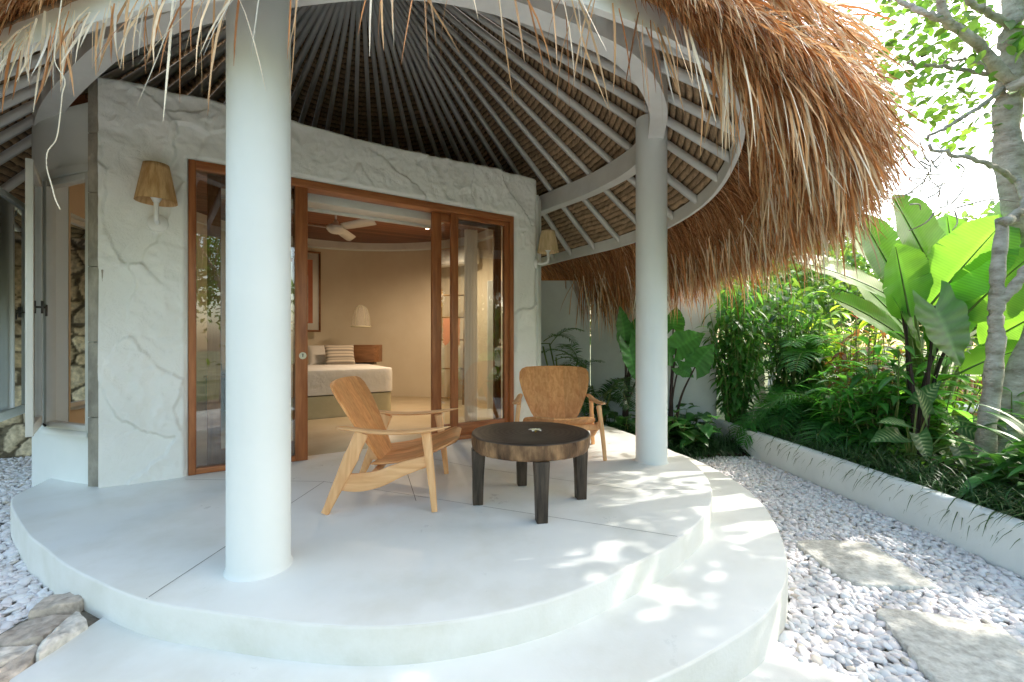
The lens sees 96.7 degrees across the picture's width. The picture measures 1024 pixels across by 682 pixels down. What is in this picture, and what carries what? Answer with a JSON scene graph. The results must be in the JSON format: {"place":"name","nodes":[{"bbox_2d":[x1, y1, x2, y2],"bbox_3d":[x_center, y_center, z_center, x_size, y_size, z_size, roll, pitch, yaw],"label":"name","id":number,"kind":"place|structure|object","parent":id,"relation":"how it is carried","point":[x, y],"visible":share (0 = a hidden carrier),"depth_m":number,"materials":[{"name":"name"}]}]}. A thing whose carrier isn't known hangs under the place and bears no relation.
{"place":"outdoors","nodes":[
{"label":"outdoors","id":0,"kind":"place"},
{"bbox_2d":[590,347,980,419],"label":"ground","id":1,"kind":"structure","parent":0,"point":[766,383],"depth_m":21.96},
{"bbox_2d":[0,455,52,633],"bbox_3d":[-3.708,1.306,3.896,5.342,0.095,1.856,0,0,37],"label":"white pebbles","id":2,"kind":"object","parent":1,"relation":"on","point":[20,586],"visible":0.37,"depth_m":2.61,"materials":[{"name":"white gravel"}]},
{"bbox_2d":[0,237,84,458],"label":"stone wall","id":3,"kind":"structure","parent":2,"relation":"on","point":[15,442],"depth_m":5.23,"materials":[{"name":"beige stone"}]},
{"bbox_2d":[0,592,98,681],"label":"rock","id":4,"kind":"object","parent":2,"relation":"on","point":[50,624],"depth_m":1.92,"materials":[{"name":"grey stone"}]},
{"bbox_2d":[9,453,787,681],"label":"step","id":5,"kind":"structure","parent":1,"relation":"on","point":[713,607],"depth_m":1.88,"materials":[{"name":"white concrete"}]},
{"bbox_2d":[10,422,711,665],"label":"terrace","id":6,"kind":"structure","parent":5,"relation":"on","point":[378,577],"depth_m":2.37,"materials":[{"name":"white concrete"}]},
{"bbox_2d":[321,376,460,514],"bbox_3d":[-0.814,0.686,3.333,0.864,0.842,0.880,0,0,-3],"label":"armchair","id":7,"kind":"object","parent":6,"relation":"on","point":[369,419],"visible":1,"depth_m":3.03,"materials":[{"name":"brown wood"}]},
{"bbox_2d":[146,460,672,598],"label":"expansion joints","id":8,"kind":"object","parent":6,"relation":"on","point":[415,499],"visible":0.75,"depth_m":3.09,"materials":[{"name":"grey concrete"}]},
{"bbox_2d":[471,421,590,523],"bbox_3d":[0.127,0.860,3.123,0.818,0.480,0.816,0,0,0],"label":"coffee table","id":9,"kind":"object","parent":6,"relation":"on","point":[521,444],"visible":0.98,"depth_m":2.92,"materials":[{"name":"brown wood"}]},
{"bbox_2d":[512,366,606,460],"bbox_3d":[0.439,0.686,4.479,0.880,0.842,0.864,0,0,1],"label":"armchair","id":10,"kind":"object","parent":6,"relation":"on","point":[555,394],"visible":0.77,"depth_m":4.70,"materials":[{"name":"brown wood"}]},
{"bbox_2d":[0,0,949,581],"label":"house","id":11,"kind":"structure","parent":1,"relation":"on","point":[646,160],"depth_m":3.78,"materials":[{"name":"white paint"}]},
{"bbox_2d":[0,187,84,421],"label":"window","id":12,"kind":"structure","parent":11,"relation":"in","point":[12,210],"depth_m":4.05,"materials":[{"name":"white paint"}]},
{"bbox_2d":[25,158,89,437],"bbox_3d":[-3.573,-0.310,3.493,0.664,2.100,0.622,0,0,20],"label":"window","id":13,"kind":"structure","parent":11,"relation":"in","point":[40,203],"depth_m":3.58,"materials":[{"name":"white paint"}]},
{"bbox_2d":[134,160,177,231],"bbox_3d":[-2.725,-1.106,3.497,0.270,0.488,0.293,0,0,0],"label":"wall lamp","id":14,"kind":"object","parent":11,"relation":"attached to","point":[155,187],"visible":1,"depth_m":3.44,"materials":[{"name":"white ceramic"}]},
{"bbox_2d":[203,375,225,409],"bbox_3d":[-4.450,0.780,6.950,0.320,0.520,0.320,0,0,0],"label":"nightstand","id":15,"kind":"object","parent":11,"relation":"on","point":[223,392],"visible":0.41,"depth_m":6.81,"materials":[{"name":"white wood"}]},
{"bbox_2d":[221,345,225,374],"bbox_3d":[-4.450,0.290,6.950,0.260,0.460,0.260,0,0,0],"label":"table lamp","id":16,"kind":"object","parent":15,"relation":"on","point":[223,354],"visible":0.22,"depth_m":6.87,"materials":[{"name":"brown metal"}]},
{"bbox_2d":[207,175,306,464],"bbox_3d":[-2.248,-0.166,4.042,0.764,2.492,0.137,0,0,-33],"label":"sliding door","id":17,"kind":"structure","parent":11,"relation":"in","point":[216,454],"depth_m":3.88,"materials":[{"name":"red wood"}]},
{"bbox_2d":[291,249,320,331],"bbox_3d":[-3.979,-0.920,8.298,0.920,1.500,0.044,0,0,-34],"label":"framed print","id":18,"kind":"object","parent":11,"relation":"attached to","point":[314,291],"visible":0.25,"depth_m":8.48,"materials":[{"name":"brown wood"}]},
{"bbox_2d":[291,215,376,240],"bbox_3d":[-2.458,-1.718,6.533,1.294,0.425,1.156,0,0,0],"label":"ceiling fan","id":19,"kind":"object","parent":11,"relation":"hanging from","point":[335,227],"visible":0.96,"depth_m":6.28,"materials":[{"name":"white ceramic"}]},
{"bbox_2d":[291,364,391,420],"bbox_3d":[-3.245,0.748,7.250,2.160,0.705,2.017,0,0,-33],"label":"bed","id":20,"kind":"object","parent":11,"relation":"on","point":[324,403],"visible":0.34,"depth_m":6.57,"materials":[{"name":"white fabric"}]},
{"bbox_2d":[308,345,325,364],"bbox_3d":[-3.250,0.260,8.089,0.720,0.364,0.282,0,0,-33],"label":"pillow","id":21,"kind":"object","parent":20,"relation":"on","point":[316,354],"visible":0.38,"depth_m":7.92,"materials":[{"name":"fabric"}]},
{"bbox_2d":[324,345,354,364],"bbox_3d":[-2.987,0.240,7.902,0.500,0.350,0.210,0,0,-33],"label":"cushion","id":22,"kind":"object","parent":20,"relation":"on","point":[339,354],"visible":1,"depth_m":7.84,"materials":[{"name":"fabric"}]},
{"bbox_2d":[350,305,370,327],"bbox_3d":[-2.720,-1.084,8.200,0.360,1.672,0.360,0,0,0],"label":"pendant lamp","id":23,"kind":"object","parent":11,"relation":"hanging from","point":[364,318],"visible":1,"depth_m":8.17,"materials":[{"name":"beige"}]},
{"bbox_2d":[354,345,381,364],"bbox_3d":[-2.680,0.250,8.377,0.520,0.360,0.407,0,0,0],"label":"headboard","id":24,"kind":"object","parent":11,"relation":"attached to","point":[368,354],"visible":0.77,"depth_m":8.18,"materials":[{"name":"brown wood"}]},
{"bbox_2d":[441,289,463,404],"bbox_3d":[-1.050,0.089,8.000,0.480,2.024,0.379,0,0,0],"label":"bamboo ladder","id":25,"kind":"object","parent":11,"relation":"on","point":[462,397],"visible":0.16,"depth_m":7.99,"materials":[{"name":"brown wood"}]},
{"bbox_2d":[442,318,459,344],"bbox_3d":[-1.069,-0.159,8.010,0.314,0.482,0.044,0,0,0],"label":"garment","id":26,"kind":"object","parent":25,"relation":"hanging from","point":[446,330],"visible":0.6,"depth_m":8.01,"materials":[{"name":"fabric"}]},
{"bbox_2d":[441,247,478,267],"bbox_3d":[-0.983,-1.510,8.188,0.840,0.300,0.213,0,0,30],"label":"air conditioner","id":27,"kind":"object","parent":11,"relation":"attached to","point":[445,257],"visible":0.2,"depth_m":8.16,"materials":[{"name":"white plastic"}]},
{"bbox_2d":[431,212,500,433],"bbox_3d":[-0.512,-0.166,5.234,0.885,2.492,0.045,0,0,-33],"label":"sliding door","id":28,"kind":"structure","parent":11,"relation":"in","point":[436,218],"depth_m":5.03,"materials":[{"name":"red wood"}]},
{"bbox_2d":[464,229,476,421],"bbox_3d":[-0.502,-0.135,5.517,0.160,2.430,0.050,0,0,-33],"label":"curtain","id":29,"kind":"object","parent":11,"relation":"hanging from","point":[470,324],"visible":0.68,"depth_m":5.52,"materials":[{"name":"beige fabric"}]},
{"bbox_2d":[450,213,508,434],"bbox_3d":[-0.364,-0.182,5.242,0.753,2.464,0.045,0,0,-33],"label":"sliding door","id":30,"kind":"structure","parent":11,"relation":"in","point":[466,427],"depth_m":5.09,"materials":[{"name":"red wood"}]},
{"bbox_2d":[534,229,558,268],"bbox_3d":[0.426,-1.123,5.612,0.305,0.463,0.270,0,0,0],"label":"wall lamp","id":31,"kind":"object","parent":11,"relation":"attached to","point":[548,245],"visible":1,"depth_m":5.54,"materials":[{"name":"beige fabric"}]},
{"bbox_2d":[487,280,716,433],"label":"boundary wall","id":32,"kind":"structure","parent":1,"relation":"on","point":[699,392],"depth_m":7.27,"materials":[{"name":"white paint"}]},
{"bbox_2d":[717,254,866,417],"bbox_3d":[4.682,-0.153,8.198,3.212,3.317,3.064,0,0,-42],"label":"garden tree","id":33,"kind":"object","parent":1,"relation":"on","point":[808,300],"visible":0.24,"depth_m":7.75,"materials":[{"name":"green plant"}]},
{"bbox_2d":[718,210,876,389],"bbox_3d":[8.087,-1.587,14.247,6.348,6.183,5.752,0,0,0],"label":"garden tree","id":34,"kind":"object","parent":1,"relation":"on","point":[768,384],"visible":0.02,"depth_m":13.14,"materials":[{"name":"green plant"}]},
{"bbox_2d":[739,648,863,681],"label":"path","id":35,"kind":"structure","parent":1,"relation":"on","point":[777,665],"depth_m":1.98,"materials":[{"name":"white concrete"}]},
{"bbox_2d":[749,219,890,351],"bbox_3d":[6.587,-0.589,9.646,3.658,4.199,3.457,0,0,0],"label":"garden tree","id":36,"kind":"object","parent":1,"relation":"on","point":[862,264],"visible":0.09,"depth_m":9.00,"materials":[{"name":"green plant"}]},
{"bbox_2d":[692,456,1023,681],"bbox_3d":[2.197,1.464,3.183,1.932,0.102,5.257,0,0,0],"label":"white pebbles","id":37,"kind":"object","parent":1,"relation":"on","point":[959,577],"visible":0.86,"depth_m":2.67,"materials":[{"name":"white gravel"}]},
{"bbox_2d":[797,539,936,591],"bbox_3d":[2.262,1.474,2.962,0.536,0.093,0.638,0,0,0],"label":"stepping stone","id":38,"kind":"object","parent":37,"relation":"on","point":[865,564],"visible":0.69,"depth_m":2.89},
{"bbox_2d":[876,608,1023,681],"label":"stepping stone","id":39,"kind":"object","parent":37,"relation":"on","point":[939,648],"visible":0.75,"depth_m":2.12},
{"bbox_2d":[699,416,1023,508],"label":"planting bed","id":40,"kind":"object","parent":1,"relation":"on","point":[942,462],"visible":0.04,"depth_m":4.75,"materials":[{"name":"soil"}]},
{"bbox_2d":[541,328,604,368],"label":"bamboo palm","id":41,"kind":"object","parent":40,"relation":"on","point":[581,364],"visible":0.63,"depth_m":6.63,"materials":[{"name":"green plant"}]},
{"bbox_2d":[580,376,635,424],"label":"leafy shrub","id":42,"kind":"object","parent":40,"relation":"on","point":[605,394],"visible":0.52,"depth_m":6.18,"materials":[{"name":"green plant"}]},
{"bbox_2d":[594,406,635,434],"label":"philodendron","id":43,"kind":"object","parent":40,"relation":"on","point":[620,420],"visible":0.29,"depth_m":6.02,"materials":[{"name":"green plant"}]},
{"bbox_2d":[616,306,635,428],"bbox_3d":[1.680,0.471,6.287,0.536,1.925,0.363,0,0,0],"label":"elephant ear","id":44,"kind":"object","parent":40,"relation":"on","point":[626,334],"visible":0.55,"depth_m":6.23},
{"bbox_2d":[619,425,753,462],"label":"border grass","id":45,"kind":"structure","parent":40,"relation":"on","point":[723,445],"depth_m":5.73,"materials":[{"name":"green plant"}]},
{"bbox_2d":[667,307,714,430],"bbox_3d":[2.300,0.475,6.172,0.808,1.919,0.309,0,0,17],"label":"elephant ear","id":46,"kind":"object","parent":40,"relation":"on","point":[682,344],"visible":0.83,"depth_m":6.08},
{"bbox_2d":[667,403,722,456],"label":"philodendron","id":47,"kind":"object","parent":40,"relation":"on","point":[698,432],"visible":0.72,"depth_m":5.77,"materials":[{"name":"green plant"}]},
{"bbox_2d":[696,277,774,423],"bbox_3d":[3.196,0.030,6.482,0.990,2.374,0.951,0,0,33],"label":"climbing shrub","id":48,"kind":"object","parent":40,"relation":"on","point":[734,369],"visible":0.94,"depth_m":6.33,"materials":[{"name":"green plant"}]},
{"bbox_2d":[727,378,850,448],"bbox_3d":[3.621,0.916,5.946,1.564,0.926,1.459,0,0,0],"label":"areca palm","id":49,"kind":"object","parent":40,"relation":"on","point":[792,411],"visible":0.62,"depth_m":5.73,"materials":[{"name":"green plant"}]},
{"bbox_2d":[747,285,831,421],"bbox_3d":[4.020,0.216,6.475,1.100,2.078,1.035,0,0,0],"label":"climbing shrub","id":50,"kind":"object","parent":40,"relation":"on","point":[794,331],"visible":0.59,"depth_m":6.42,"materials":[{"name":"green plant"}]},
{"bbox_2d":[742,324,899,424],"bbox_3d":[4.515,0.444,6.761,2.402,1.489,2.357,0,0,0],"label":"areca palm","id":51,"kind":"object","parent":40,"relation":"on","point":[800,353],"visible":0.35,"depth_m":6.18,"materials":[{"name":"green plant"}]},
{"bbox_2d":[760,313,883,400],"bbox_3d":[4.947,0.529,7.345,1.567,1.953,1.788,0,0,-21],"label":"leafy shrub","id":52,"kind":"object","parent":40,"relation":"on","point":[845,316],"visible":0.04,"depth_m":7.26,"materials":[{"name":"green plant"}]},
{"bbox_2d":[788,281,904,398],"bbox_3d":[4.625,0.181,6.270,1.475,2.047,1.469,0,0,0],"label":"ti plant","id":53,"kind":"object","parent":40,"relation":"on","point":[863,323],"visible":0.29,"depth_m":6.19,"materials":[{"name":"green plant"}]},
{"bbox_2d":[795,357,903,443],"bbox_3d":[3.793,0.704,5.177,1.052,1.026,1.139,0,0,23],"label":"ginger plant","id":54,"kind":"object","parent":40,"relation":"on","point":[855,380],"visible":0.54,"depth_m":5.04,"materials":[{"name":"green plant"}]},
{"bbox_2d":[851,314,857,384],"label":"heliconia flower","id":55,"kind":"object","parent":54,"relation":"attached to","point":[856,317],"visible":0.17,"depth_m":5.10,"materials":[{"name":"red plant"}]},
{"bbox_2d":[755,383,958,456],"bbox_3d":[4.009,1.026,5.486,1.965,0.945,2.039,0,0,0],"label":"areca palm","id":56,"kind":"object","parent":40,"relation":"on","point":[816,422],"visible":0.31,"depth_m":5.16,"materials":[{"name":"green plant"}]},
{"bbox_2d":[822,323,904,427],"bbox_3d":[4.237,0.493,5.505,1.118,1.421,0.997,0,0,0],"label":"croton","id":57,"kind":"object","parent":40,"relation":"on","point":[842,355],"visible":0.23,"depth_m":5.50,"materials":[{"name":"green plant"}]},
{"bbox_2d":[724,411,1023,549],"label":"border grass","id":58,"kind":"structure","parent":40,"relation":"on","point":[999,500],"depth_m":3.77,"materials":[{"name":"green plant"}]},
{"bbox_2d":[816,325,948,455],"bbox_3d":[3.841,0.548,4.770,1.055,1.437,1.096,0,0,-39],"label":"ginger plant","id":59,"kind":"object","parent":40,"relation":"on","point":[882,378],"visible":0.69,"depth_m":4.71,"materials":[{"name":"green plant"}]},
{"bbox_2d":[777,412,1023,501],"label":"ground cover","id":60,"kind":"object","parent":40,"relation":"on","point":[969,461],"visible":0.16,"depth_m":4.00,"materials":[{"name":"green plant"}]},
{"bbox_2d":[847,392,958,446],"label":"leafy shrub","id":61,"kind":"object","parent":40,"relation":"on","point":[932,431],"visible":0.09,"depth_m":4.68,"materials":[{"name":"green plant"}]},
{"bbox_2d":[788,194,1023,456],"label":"banana plant","id":62,"kind":"object","parent":40,"relation":"on","point":[923,261],"visible":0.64,"depth_m":4.59,"materials":[{"name":"green plant"}]},
{"bbox_2d":[857,345,981,459],"bbox_3d":[4.223,0.657,4.742,0.998,1.243,1.165,0,0,33],"label":"broad leaf shrub","id":63,"kind":"object","parent":40,"relation":"on","point":[944,402],"visible":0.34,"depth_m":4.60,"materials":[{"name":"green plant"}]},
{"bbox_2d":[870,380,976,474],"bbox_3d":[3.747,0.784,4.110,1.305,0.843,0.430,0,0,0],"label":"dieffenbachia","id":64,"kind":"object","parent":40,"relation":"on","point":[924,398],"visible":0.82,"depth_m":4.04,"materials":[{"name":"green plant"}]},
{"bbox_2d":[875,337,982,421],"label":"leafy shrub","id":65,"kind":"object","parent":40,"relation":"on","point":[961,404],"visible":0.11,"depth_m":6.28,"materials":[{"name":"green plant"}]},
{"bbox_2d":[847,0,1023,478],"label":"frangipani tree","id":66,"kind":"object","parent":40,"relation":"on","point":[1004,69],"visible":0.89,"depth_m":4.19,"materials":[{"name":"green plant"}]},
{"bbox_2d":[893,280,980,463],"bbox_3d":[4.394,0.192,4.578,1.554,2.026,0.573,0,0,-16],"label":"banana plant","id":67,"kind":"object","parent":40,"relation":"on","point":[946,324],"visible":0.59,"depth_m":4.31,"materials":[{"name":"green plant"}]},
{"bbox_2d":[922,402,1023,498],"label":"spider lily","id":68,"kind":"object","parent":40,"relation":"on","point":[1002,462],"visible":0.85,"depth_m":3.52,"materials":[{"name":"green plant"}]},
{"bbox_2d":[965,387,1023,474],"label":"leafy shrub","id":69,"kind":"object","parent":40,"relation":"on","point":[1004,424],"visible":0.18,"depth_m":4.05,"materials":[{"name":"green plant"}]},
{"bbox_2d":[715,419,1023,579],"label":"planter wall","id":70,"kind":"structure","parent":1,"relation":"on","point":[999,553],"depth_m":3.61,"materials":[{"name":"white concrete"}]},
{"bbox_2d":[847,320,978,416],"bbox_3d":[8.733,-0.339,8.701,3.618,3.689,3.683,0,0,0],"label":"garden tree","id":71,"kind":"object","parent":1,"relation":"on","point":[974,339],"visible":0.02,"depth_m":8.91,"materials":[{"name":"green plant"}]},
{"bbox_2d":[887,195,996,384],"bbox_3d":[14.197,-1.673,14.643,6.245,6.355,6.972,0,0,0],"label":"garden tree","id":72,"kind":"object","parent":1,"relation":"on","point":[965,214],"visible":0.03,"depth_m":14.42,"materials":[{"name":"green plant"}]},
{"bbox_2d":[590,0,1023,348],"label":"sky","id":73,"kind":"structure","parent":0,"point":[980,180],"materials":[{"name":"white"}]},
{"bbox_2d":[942,378,981,416],"bbox_3d":[7.316,1.055,6.957,1.260,0.930,0.590,0,0,8],"label":"slatted bench","id":74,"kind":"object","parent":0,"point":[972,384],"visible":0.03,"depth_m":7.21,"materials":[{"name":"beige wood"}]},
{"bbox_2d":[953,403,978,412],"bbox_3d":[7.312,1.027,6.933,1.200,0.094,0.500,0,0,8],"label":"seat cushion","id":75,"kind":"object","parent":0,"point":[971,409],"visible":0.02,"depth_m":6.76,"materials":[{"name":"white fabric"}]}
]}

